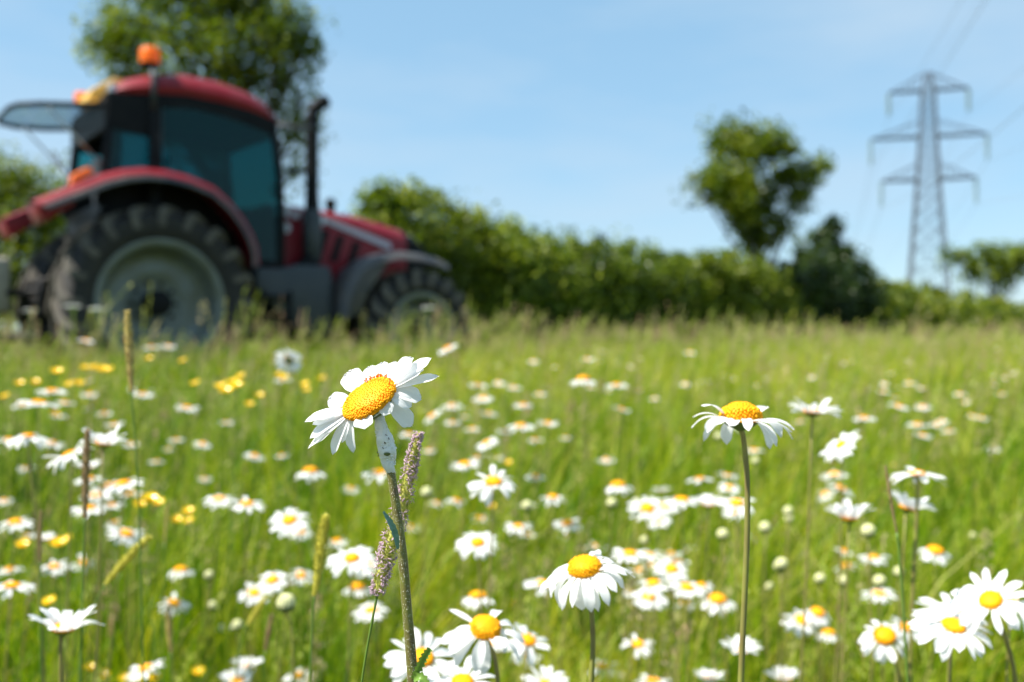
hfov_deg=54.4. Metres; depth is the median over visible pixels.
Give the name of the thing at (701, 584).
oxeye daisy
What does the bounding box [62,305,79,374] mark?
umbel flower
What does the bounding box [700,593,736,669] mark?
oxeye daisy
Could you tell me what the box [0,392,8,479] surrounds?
buttercup
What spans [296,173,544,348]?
hedge bush
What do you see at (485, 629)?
oxeye daisy
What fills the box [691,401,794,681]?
oxeye daisy
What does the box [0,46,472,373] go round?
tractor
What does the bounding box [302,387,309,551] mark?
buttercup
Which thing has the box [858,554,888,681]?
oxeye daisy
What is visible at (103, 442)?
oxeye daisy
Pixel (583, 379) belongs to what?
oxeye daisy
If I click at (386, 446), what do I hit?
spittle froth
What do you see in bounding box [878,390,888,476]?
oxeye daisy
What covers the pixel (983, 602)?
oxeye daisy
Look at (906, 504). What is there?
oxeye daisy
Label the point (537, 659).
oxeye daisy
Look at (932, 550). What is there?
oxeye daisy
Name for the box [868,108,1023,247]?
power line
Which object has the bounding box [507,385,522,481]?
oxeye daisy
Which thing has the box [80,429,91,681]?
foxtail grass
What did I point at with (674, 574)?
oxeye daisy
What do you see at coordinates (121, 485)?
oxeye daisy
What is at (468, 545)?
oxeye daisy
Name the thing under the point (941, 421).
oxeye daisy
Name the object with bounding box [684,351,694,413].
oxeye daisy
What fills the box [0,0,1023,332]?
sky
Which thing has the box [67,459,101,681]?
oxeye daisy
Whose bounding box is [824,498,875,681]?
oxeye daisy
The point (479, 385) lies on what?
oxeye daisy
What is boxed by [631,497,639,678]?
daisy bud
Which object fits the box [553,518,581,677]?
oxeye daisy
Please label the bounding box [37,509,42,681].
foxtail grass
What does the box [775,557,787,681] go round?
daisy bud
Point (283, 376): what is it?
buttercup
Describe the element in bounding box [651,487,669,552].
oxeye daisy
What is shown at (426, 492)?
daisy bud
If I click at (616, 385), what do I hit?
oxeye daisy
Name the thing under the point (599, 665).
oxeye daisy
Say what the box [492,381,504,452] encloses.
oxeye daisy
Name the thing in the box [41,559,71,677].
oxeye daisy
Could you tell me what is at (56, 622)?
oxeye daisy
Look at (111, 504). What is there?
oxeye daisy
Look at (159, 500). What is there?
buttercup
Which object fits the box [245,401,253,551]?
buttercup
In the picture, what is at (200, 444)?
oxeye daisy
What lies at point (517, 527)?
oxeye daisy
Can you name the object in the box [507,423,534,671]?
oxeye daisy
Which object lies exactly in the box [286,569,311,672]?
oxeye daisy
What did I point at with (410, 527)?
oxeye daisy
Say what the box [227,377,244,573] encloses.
buttercup
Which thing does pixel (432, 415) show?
oxeye daisy
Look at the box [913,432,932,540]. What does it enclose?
oxeye daisy
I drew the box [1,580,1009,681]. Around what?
ground
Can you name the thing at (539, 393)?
oxeye daisy
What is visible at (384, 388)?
oxeye daisy
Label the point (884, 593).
oxeye daisy
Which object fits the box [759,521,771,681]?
daisy bud
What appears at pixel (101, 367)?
buttercup
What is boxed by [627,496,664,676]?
oxeye daisy
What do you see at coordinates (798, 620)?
oxeye daisy
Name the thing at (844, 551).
oxeye daisy
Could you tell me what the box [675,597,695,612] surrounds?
oxeye daisy
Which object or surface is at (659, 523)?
oxeye daisy
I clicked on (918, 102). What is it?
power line
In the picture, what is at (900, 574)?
foxtail grass
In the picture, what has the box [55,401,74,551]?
oxeye daisy
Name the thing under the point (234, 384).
buttercup
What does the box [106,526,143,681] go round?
oxeye daisy
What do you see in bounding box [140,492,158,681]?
buttercup
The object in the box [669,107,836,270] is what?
hedgerow tree
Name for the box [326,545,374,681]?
oxeye daisy
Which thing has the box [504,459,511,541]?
buttercup
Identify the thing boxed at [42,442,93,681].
oxeye daisy
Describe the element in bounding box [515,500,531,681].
daisy bud
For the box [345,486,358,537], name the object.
oxeye daisy
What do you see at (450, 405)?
oxeye daisy
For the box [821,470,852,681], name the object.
oxeye daisy
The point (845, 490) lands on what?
oxeye daisy
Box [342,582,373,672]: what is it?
oxeye daisy
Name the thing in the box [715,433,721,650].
daisy bud
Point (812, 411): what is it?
oxeye daisy
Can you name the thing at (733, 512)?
oxeye daisy
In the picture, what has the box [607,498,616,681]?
daisy bud
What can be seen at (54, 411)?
buttercup
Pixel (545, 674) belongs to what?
oxeye daisy
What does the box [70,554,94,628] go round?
oxeye daisy
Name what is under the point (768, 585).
daisy bud
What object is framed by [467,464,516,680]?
oxeye daisy
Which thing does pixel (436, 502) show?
oxeye daisy
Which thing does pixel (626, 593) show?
oxeye daisy
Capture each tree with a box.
[70,0,340,345]
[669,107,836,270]
[934,236,1023,298]
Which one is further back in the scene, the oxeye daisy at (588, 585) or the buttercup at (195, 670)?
the buttercup at (195, 670)
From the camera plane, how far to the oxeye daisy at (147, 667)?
1.25 m
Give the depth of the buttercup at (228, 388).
1.46 m
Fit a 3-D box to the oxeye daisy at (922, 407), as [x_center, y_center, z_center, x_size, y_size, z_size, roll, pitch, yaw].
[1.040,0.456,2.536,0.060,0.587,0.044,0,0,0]
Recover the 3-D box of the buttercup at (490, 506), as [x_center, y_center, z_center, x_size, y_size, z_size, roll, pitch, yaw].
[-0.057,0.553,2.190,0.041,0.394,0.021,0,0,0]
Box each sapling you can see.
[349,175,409,231]
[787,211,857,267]
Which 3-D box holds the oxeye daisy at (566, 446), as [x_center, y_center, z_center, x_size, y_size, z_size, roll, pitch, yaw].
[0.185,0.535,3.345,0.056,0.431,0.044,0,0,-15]
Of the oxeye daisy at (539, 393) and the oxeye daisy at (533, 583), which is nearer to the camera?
the oxeye daisy at (533, 583)
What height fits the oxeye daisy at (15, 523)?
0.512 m
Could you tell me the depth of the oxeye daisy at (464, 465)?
1.42 m
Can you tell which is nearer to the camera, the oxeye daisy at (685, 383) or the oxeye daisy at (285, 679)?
the oxeye daisy at (285, 679)
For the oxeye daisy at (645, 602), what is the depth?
1.27 m
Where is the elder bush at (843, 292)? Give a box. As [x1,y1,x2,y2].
[766,237,897,340]
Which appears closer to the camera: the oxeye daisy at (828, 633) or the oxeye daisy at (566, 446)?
the oxeye daisy at (828, 633)
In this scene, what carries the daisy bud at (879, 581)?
on the ground at (597, 636)
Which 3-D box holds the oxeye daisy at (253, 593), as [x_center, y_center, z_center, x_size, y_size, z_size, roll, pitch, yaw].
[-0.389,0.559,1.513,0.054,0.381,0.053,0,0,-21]
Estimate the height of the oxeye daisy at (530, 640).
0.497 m
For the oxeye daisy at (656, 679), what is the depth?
1.34 m
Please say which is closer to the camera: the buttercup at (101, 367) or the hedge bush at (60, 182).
the buttercup at (101, 367)
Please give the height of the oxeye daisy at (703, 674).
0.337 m
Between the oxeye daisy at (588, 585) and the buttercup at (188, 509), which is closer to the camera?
the oxeye daisy at (588, 585)
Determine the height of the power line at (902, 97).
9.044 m
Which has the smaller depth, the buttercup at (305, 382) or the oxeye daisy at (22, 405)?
the buttercup at (305, 382)
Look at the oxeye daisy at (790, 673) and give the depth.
1.30 m
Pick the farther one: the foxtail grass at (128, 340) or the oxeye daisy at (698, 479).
the oxeye daisy at (698, 479)
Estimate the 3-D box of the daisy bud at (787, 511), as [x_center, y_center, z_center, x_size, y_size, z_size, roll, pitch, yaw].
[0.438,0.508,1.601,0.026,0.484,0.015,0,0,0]
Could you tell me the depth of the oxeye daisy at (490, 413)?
2.85 m
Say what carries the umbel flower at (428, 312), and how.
on the ground at (597, 636)
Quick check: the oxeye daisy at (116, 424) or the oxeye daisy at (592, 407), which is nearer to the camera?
the oxeye daisy at (116, 424)
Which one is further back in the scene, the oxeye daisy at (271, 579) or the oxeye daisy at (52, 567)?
the oxeye daisy at (52, 567)
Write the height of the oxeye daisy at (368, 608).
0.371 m
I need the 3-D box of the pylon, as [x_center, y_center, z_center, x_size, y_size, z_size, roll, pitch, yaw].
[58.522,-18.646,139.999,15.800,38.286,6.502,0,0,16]
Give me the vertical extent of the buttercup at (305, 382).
0.663 m
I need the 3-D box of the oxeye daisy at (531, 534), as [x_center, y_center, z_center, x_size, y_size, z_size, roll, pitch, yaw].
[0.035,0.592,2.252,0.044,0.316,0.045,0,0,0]
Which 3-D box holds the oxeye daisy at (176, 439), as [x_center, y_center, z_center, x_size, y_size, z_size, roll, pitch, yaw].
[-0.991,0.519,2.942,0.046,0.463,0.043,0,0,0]
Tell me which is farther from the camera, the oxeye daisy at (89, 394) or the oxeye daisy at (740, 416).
the oxeye daisy at (89, 394)
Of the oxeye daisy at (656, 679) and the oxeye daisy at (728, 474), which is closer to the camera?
the oxeye daisy at (656, 679)
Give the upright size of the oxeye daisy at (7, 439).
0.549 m
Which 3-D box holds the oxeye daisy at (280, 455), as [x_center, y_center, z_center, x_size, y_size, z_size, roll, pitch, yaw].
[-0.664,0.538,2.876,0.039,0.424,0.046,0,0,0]
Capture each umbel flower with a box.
[23,309,36,377]
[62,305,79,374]
[87,307,106,385]
[422,306,435,367]
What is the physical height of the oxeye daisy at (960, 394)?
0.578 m
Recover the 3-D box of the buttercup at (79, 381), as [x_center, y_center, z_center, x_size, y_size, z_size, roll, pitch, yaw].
[-0.872,0.414,2.027,0.038,0.673,0.020,0,0,-40]
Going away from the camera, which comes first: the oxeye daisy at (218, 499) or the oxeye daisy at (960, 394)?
the oxeye daisy at (218, 499)
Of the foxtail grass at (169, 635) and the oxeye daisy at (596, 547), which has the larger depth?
the oxeye daisy at (596, 547)
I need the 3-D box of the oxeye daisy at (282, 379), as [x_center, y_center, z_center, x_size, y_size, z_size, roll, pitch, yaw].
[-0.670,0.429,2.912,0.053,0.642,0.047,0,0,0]
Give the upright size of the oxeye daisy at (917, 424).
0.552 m
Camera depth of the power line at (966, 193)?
152.75 m
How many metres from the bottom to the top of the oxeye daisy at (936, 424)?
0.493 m
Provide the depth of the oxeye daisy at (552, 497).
1.58 m
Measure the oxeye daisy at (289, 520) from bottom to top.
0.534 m
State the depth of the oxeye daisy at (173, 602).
1.46 m
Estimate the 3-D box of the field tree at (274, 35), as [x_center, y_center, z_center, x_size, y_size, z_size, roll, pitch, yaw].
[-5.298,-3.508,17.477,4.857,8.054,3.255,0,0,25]
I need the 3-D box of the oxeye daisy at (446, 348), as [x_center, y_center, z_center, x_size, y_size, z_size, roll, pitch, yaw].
[-0.118,0.379,2.004,0.065,0.743,0.038,0,0,-38]
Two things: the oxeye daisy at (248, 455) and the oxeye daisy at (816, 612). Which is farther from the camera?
the oxeye daisy at (248, 455)
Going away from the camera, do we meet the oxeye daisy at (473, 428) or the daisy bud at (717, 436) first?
the daisy bud at (717, 436)
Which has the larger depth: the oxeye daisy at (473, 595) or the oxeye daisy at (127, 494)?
the oxeye daisy at (127, 494)
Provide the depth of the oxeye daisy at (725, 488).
1.94 m
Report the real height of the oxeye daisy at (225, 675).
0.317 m
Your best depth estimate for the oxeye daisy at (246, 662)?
1.38 m
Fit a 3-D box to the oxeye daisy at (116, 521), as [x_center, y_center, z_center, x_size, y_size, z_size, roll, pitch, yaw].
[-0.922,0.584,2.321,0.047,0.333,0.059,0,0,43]
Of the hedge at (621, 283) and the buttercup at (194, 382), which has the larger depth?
the hedge at (621, 283)
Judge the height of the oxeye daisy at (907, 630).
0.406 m
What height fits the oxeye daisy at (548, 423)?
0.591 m
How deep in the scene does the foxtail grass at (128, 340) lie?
0.72 m
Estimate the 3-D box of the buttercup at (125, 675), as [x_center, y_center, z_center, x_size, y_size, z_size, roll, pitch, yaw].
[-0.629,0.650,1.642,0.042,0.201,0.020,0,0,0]
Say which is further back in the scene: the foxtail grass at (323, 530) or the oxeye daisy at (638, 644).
the oxeye daisy at (638, 644)
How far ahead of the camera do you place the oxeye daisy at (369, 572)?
1.45 m
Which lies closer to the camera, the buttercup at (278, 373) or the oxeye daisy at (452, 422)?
the buttercup at (278, 373)
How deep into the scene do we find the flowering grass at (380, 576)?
0.43 m
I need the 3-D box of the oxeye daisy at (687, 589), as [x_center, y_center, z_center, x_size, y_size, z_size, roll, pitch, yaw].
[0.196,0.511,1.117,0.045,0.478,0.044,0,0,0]
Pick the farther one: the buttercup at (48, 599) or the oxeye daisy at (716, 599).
the buttercup at (48, 599)
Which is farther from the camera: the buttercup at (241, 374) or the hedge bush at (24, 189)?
the hedge bush at (24, 189)
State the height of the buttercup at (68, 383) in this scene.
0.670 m
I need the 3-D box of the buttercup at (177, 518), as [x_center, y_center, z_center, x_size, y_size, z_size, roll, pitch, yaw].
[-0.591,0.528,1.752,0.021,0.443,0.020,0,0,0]
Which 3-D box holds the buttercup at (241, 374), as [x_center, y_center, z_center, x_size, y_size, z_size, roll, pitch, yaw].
[-0.608,0.410,2.190,0.042,0.681,0.020,0,0,0]
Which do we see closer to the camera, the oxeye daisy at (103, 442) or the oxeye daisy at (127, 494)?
the oxeye daisy at (103, 442)
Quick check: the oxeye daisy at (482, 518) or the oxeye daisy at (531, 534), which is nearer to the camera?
the oxeye daisy at (531, 534)
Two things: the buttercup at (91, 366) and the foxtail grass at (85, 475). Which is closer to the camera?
the foxtail grass at (85, 475)
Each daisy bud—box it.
[204,570,212,681]
[207,600,216,681]
[232,619,242,675]
[247,596,252,655]
[277,593,295,681]
[421,487,431,647]
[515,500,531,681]
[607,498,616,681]
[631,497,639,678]
[640,536,650,625]
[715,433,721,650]
[717,528,728,681]
[752,457,761,639]
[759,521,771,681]
[766,582,775,679]
[773,562,785,669]
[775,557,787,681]
[776,506,792,680]
[785,515,792,663]
[814,573,824,681]
[838,575,845,681]
[861,523,874,681]
[873,575,885,681]
[894,566,899,681]
[968,532,976,662]
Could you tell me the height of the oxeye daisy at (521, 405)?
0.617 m
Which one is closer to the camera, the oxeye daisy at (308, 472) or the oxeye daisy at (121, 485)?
the oxeye daisy at (121, 485)
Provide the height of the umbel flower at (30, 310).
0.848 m
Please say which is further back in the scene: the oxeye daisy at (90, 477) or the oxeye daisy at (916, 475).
the oxeye daisy at (90, 477)
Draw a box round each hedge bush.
[0,141,67,342]
[37,149,301,248]
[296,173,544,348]
[675,244,822,347]
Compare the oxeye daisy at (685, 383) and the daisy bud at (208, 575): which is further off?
the oxeye daisy at (685, 383)
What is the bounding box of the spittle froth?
[374,415,396,472]
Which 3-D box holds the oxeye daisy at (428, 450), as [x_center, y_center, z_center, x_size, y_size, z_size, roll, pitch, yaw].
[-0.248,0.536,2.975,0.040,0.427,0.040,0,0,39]
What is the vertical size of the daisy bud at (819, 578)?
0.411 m
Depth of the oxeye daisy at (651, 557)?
1.51 m
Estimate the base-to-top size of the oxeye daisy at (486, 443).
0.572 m
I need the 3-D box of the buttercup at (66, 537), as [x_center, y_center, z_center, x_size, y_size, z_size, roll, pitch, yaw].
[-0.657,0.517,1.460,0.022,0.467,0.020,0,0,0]
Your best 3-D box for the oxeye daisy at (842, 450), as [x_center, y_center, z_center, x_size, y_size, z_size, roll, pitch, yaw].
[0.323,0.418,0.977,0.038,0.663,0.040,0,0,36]
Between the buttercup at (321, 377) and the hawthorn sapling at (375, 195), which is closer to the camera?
the buttercup at (321, 377)
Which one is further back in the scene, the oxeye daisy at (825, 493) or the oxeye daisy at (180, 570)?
the oxeye daisy at (825, 493)
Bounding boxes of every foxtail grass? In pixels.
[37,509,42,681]
[77,534,152,681]
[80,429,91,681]
[122,309,143,681]
[161,500,168,681]
[165,605,172,681]
[234,594,268,681]
[263,614,273,681]
[309,512,330,681]
[884,465,908,681]
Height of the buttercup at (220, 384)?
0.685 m
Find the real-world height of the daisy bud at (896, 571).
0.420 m
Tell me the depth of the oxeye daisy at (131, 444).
2.97 m
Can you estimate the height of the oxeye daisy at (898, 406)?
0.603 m
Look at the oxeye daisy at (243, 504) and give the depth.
1.19 m
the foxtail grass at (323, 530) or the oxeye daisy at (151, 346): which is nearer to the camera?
the foxtail grass at (323, 530)
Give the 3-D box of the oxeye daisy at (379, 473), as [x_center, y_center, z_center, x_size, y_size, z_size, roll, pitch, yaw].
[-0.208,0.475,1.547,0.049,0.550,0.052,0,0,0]
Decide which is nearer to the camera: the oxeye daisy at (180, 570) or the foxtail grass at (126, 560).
the foxtail grass at (126, 560)
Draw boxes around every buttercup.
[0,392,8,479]
[13,538,28,681]
[14,379,26,667]
[30,378,46,585]
[32,380,40,530]
[41,595,54,665]
[44,367,62,680]
[49,536,65,672]
[50,410,58,559]
[62,534,71,648]
[63,380,81,572]
[74,379,94,571]
[79,364,89,586]
[84,662,93,680]
[88,363,101,601]
[95,364,108,669]
[97,669,109,677]
[103,366,115,625]
[117,672,127,681]
[127,499,146,681]
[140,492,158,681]
[145,356,152,475]
[152,497,175,679]
[170,515,181,679]
[178,357,186,547]
[179,506,193,675]
[179,516,193,645]
[190,379,198,614]
[191,666,204,681]
[204,380,225,681]
[218,385,232,669]
[225,372,244,587]
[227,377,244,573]
[229,381,243,666]
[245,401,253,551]
[254,392,263,551]
[274,371,281,544]
[279,374,287,592]
[292,380,308,618]
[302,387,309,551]
[317,376,324,523]
[481,503,494,576]
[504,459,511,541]
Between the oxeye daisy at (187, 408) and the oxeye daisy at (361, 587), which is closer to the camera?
the oxeye daisy at (361, 587)
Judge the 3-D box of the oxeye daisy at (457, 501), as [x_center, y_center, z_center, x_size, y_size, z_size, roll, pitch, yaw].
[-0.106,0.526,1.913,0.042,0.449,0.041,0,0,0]
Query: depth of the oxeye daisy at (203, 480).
2.62 m
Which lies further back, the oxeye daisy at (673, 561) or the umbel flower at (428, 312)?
the umbel flower at (428, 312)
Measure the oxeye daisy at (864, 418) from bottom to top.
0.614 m
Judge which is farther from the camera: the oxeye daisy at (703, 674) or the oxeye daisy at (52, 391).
the oxeye daisy at (52, 391)
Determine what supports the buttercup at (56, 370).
on the ground at (597, 636)
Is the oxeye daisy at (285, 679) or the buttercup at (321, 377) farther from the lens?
the buttercup at (321, 377)
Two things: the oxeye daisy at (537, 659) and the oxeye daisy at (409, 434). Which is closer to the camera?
the oxeye daisy at (537, 659)
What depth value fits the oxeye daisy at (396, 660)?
0.64 m
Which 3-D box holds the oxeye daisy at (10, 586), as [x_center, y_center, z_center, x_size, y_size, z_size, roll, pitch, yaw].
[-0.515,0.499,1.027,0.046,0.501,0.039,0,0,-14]
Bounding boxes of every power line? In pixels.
[845,0,985,265]
[853,0,960,244]
[863,5,976,244]
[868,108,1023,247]
[879,68,1023,266]
[900,146,1021,279]
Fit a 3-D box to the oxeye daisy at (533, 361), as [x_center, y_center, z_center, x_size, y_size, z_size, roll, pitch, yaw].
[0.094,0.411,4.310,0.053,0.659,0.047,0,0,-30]
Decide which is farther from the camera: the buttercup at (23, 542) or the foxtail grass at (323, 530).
the buttercup at (23, 542)
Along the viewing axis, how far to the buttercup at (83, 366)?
2.19 m
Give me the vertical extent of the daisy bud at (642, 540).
0.402 m
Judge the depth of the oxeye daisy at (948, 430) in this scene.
3.01 m
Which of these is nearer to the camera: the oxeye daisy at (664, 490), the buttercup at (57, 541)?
the buttercup at (57, 541)
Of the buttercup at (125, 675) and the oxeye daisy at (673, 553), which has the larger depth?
the oxeye daisy at (673, 553)
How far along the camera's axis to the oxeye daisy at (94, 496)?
1.59 m
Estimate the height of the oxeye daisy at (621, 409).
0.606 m
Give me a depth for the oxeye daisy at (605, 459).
2.58 m
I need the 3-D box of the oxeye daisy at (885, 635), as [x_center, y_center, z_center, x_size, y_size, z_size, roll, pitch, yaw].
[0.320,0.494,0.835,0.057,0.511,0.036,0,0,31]
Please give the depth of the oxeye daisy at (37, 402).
1.24 m
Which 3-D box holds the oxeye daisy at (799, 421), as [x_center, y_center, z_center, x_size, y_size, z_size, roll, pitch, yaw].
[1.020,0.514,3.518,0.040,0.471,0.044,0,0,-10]
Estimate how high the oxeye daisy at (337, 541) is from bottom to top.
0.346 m
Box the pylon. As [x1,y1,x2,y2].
[869,71,989,298]
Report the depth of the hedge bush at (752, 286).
24.40 m
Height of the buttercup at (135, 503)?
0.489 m
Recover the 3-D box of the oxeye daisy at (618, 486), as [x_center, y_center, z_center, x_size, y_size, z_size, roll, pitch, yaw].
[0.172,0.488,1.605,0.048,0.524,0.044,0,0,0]
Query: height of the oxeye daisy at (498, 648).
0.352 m
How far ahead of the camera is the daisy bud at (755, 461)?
2.00 m
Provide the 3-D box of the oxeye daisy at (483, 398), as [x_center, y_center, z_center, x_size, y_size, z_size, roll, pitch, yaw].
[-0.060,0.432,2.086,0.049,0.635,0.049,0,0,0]
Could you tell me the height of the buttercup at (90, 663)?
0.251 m
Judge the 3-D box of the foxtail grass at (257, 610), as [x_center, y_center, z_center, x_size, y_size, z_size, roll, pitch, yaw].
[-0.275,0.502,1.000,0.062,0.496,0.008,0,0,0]
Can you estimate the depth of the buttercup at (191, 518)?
1.88 m
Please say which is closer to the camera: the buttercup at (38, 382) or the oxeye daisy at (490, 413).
the buttercup at (38, 382)
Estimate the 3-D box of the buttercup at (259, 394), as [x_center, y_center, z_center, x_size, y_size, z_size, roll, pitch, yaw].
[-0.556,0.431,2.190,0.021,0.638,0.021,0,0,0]
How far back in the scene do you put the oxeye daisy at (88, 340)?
3.19 m
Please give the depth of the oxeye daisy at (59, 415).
2.69 m
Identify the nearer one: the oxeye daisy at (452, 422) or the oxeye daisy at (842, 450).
the oxeye daisy at (842, 450)
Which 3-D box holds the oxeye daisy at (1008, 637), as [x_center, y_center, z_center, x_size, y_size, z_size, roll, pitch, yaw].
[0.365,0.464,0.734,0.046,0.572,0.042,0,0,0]
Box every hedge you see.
[436,212,730,349]
[861,277,1023,339]
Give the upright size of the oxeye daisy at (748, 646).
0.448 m
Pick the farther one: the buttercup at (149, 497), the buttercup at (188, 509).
the buttercup at (188, 509)
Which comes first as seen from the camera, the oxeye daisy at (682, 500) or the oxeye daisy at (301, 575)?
the oxeye daisy at (682, 500)
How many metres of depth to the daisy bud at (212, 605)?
1.60 m
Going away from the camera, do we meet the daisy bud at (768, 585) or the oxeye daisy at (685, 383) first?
the daisy bud at (768, 585)
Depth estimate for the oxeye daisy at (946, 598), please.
0.74 m
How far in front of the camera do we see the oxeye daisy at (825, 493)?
2.54 m
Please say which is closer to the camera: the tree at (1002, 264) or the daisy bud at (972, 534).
the daisy bud at (972, 534)
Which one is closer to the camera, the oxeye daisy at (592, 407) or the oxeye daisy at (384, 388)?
the oxeye daisy at (384, 388)
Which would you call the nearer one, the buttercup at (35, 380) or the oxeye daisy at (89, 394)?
the buttercup at (35, 380)
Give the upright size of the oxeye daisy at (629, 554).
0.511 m
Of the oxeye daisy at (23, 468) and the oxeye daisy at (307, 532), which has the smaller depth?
the oxeye daisy at (307, 532)
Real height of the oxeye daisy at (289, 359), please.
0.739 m
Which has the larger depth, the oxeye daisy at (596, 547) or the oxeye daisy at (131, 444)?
the oxeye daisy at (131, 444)
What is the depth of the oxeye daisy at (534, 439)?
3.26 m
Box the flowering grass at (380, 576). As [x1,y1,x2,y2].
[361,431,424,681]
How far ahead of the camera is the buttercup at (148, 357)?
2.63 m
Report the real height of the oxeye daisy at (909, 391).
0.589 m
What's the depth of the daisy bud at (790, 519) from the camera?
1.78 m
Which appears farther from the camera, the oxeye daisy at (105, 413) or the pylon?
the pylon
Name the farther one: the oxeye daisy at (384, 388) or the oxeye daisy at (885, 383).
the oxeye daisy at (885, 383)
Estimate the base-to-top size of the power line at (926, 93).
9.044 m
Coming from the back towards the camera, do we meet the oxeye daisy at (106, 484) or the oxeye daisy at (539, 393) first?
the oxeye daisy at (539, 393)
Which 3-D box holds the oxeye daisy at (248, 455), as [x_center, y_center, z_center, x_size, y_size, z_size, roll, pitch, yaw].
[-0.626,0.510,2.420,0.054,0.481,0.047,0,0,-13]
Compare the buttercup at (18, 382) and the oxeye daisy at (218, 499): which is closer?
the oxeye daisy at (218, 499)
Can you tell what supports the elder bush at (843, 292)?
on the ground at (597, 636)
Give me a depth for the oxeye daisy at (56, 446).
1.64 m
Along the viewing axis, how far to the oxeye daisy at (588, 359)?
3.21 m
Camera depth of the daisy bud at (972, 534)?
2.00 m
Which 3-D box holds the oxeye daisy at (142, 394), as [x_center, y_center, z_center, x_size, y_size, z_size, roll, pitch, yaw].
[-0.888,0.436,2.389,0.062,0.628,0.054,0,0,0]
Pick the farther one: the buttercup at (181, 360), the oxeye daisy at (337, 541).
the buttercup at (181, 360)
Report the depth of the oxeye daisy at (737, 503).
1.10 m
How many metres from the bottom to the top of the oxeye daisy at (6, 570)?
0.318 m
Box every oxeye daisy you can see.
[0,437,15,555]
[0,498,13,543]
[0,517,33,671]
[0,566,23,639]
[0,580,35,681]
[5,433,51,681]
[13,403,32,577]
[18,399,59,681]
[18,465,32,504]
[28,532,55,679]
[28,604,104,681]
[35,440,65,674]
[36,388,71,675]
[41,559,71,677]
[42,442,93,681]
[51,414,67,519]
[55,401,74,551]
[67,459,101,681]
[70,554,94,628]
[71,502,107,681]
[74,476,103,662]
[78,339,94,489]
[80,423,134,681]
[80,491,114,675]
[81,392,96,482]
[90,484,116,679]
[96,481,116,654]
[98,411,112,517]
[98,502,133,681]
[103,477,143,681]
[105,422,123,565]
[105,519,126,587]
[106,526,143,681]
[118,491,142,663]
[123,442,137,500]
[126,659,164,681]
[133,392,153,572]
[144,345,158,488]
[149,460,166,531]
[157,592,190,681]
[162,344,176,487]
[168,438,183,455]
[168,566,194,681]
[175,405,199,654]
[190,476,212,581]
[193,442,214,560]
[193,494,235,681]
[219,421,234,442]
[219,664,254,681]
[230,496,265,681]
[230,657,262,681]
[238,583,272,681]
[245,451,264,564]
[255,571,287,681]
[269,507,311,681]
[274,349,312,681]
[274,378,290,500]
[275,454,288,479]
[283,668,308,681]
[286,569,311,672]
[287,525,312,659]
[296,467,325,674]
[305,357,438,681]
[324,538,347,626]
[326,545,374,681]
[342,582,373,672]
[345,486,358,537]
[352,601,388,681]
[353,559,378,681]
[362,469,386,680]
[383,627,453,681]
[399,432,413,475]
[407,522,421,558]
[422,449,435,519]
[424,410,441,587]
[429,500,445,598]
[429,655,494,681]
[435,402,462,604]
[438,345,466,660]
[441,609,524,681]
[445,420,460,513]
[446,498,464,630]
[450,460,480,667]
[455,531,497,681]
[462,590,494,680]
[464,427,479,476]
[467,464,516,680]
[470,383,492,566]
[470,454,485,526]
[471,515,487,564]
[472,395,492,582]
[476,437,505,665]
[481,412,499,521]
[490,641,502,659]
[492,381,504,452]
[497,429,511,521]
[500,523,531,673]
[504,623,549,681]
[506,403,532,677]
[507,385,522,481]
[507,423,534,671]
[511,653,541,666]
[519,532,535,625]
[521,665,568,681]
[523,578,562,674]
[525,474,544,622]
[528,360,538,457]
[529,438,542,500]
[531,494,565,675]
[532,392,546,464]
[537,421,557,635]
[539,550,635,681]
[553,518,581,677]
[558,375,594,678]
[562,436,573,493]
[579,542,607,630]
[582,358,593,496]
[586,386,594,453]
[594,659,619,679]
[597,457,614,533]
[601,383,627,659]
[606,481,632,668]
[611,548,649,681]
[613,406,630,574]
[621,633,653,681]
[623,590,641,681]
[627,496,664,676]
[627,567,650,611]
[627,589,667,681]
[635,551,662,673]
[636,579,668,681]
[636,674,670,681]
[641,563,661,650]
[647,517,671,676]
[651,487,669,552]
[652,556,688,681]
[654,499,678,666]
[662,550,681,624]
[664,496,698,681]
[664,558,690,673]
[667,580,704,681]
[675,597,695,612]
[679,382,691,432]
[679,476,712,681]
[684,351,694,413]
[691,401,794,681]
[691,494,722,681]
[693,668,723,681]
[694,582,713,681]
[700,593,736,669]
[714,482,739,626]
[717,472,738,541]
[718,496,754,635]
[720,634,762,654]
[722,510,750,633]
[748,448,763,547]
[764,666,798,681]
[781,608,820,680]
[788,397,842,681]
[798,420,805,478]
[802,606,830,681]
[815,629,839,681]
[818,489,834,581]
[819,429,860,681]
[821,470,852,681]
[822,481,853,676]
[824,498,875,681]
[827,547,851,675]
[834,563,858,652]
[853,416,875,630]
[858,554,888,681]
[858,620,907,681]
[860,588,897,676]
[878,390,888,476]
[880,382,888,426]
[887,617,919,678]
[888,404,908,578]
[890,466,947,681]
[891,488,936,681]
[903,382,915,422]
[906,422,929,469]
[908,602,992,681]
[911,592,986,681]
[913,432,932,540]
[914,404,932,520]
[917,545,950,681]
[930,422,941,494]
[937,419,949,497]
[942,429,955,470]
[948,568,1023,681]
[954,393,966,438]
[975,416,988,487]
[991,582,1023,681]

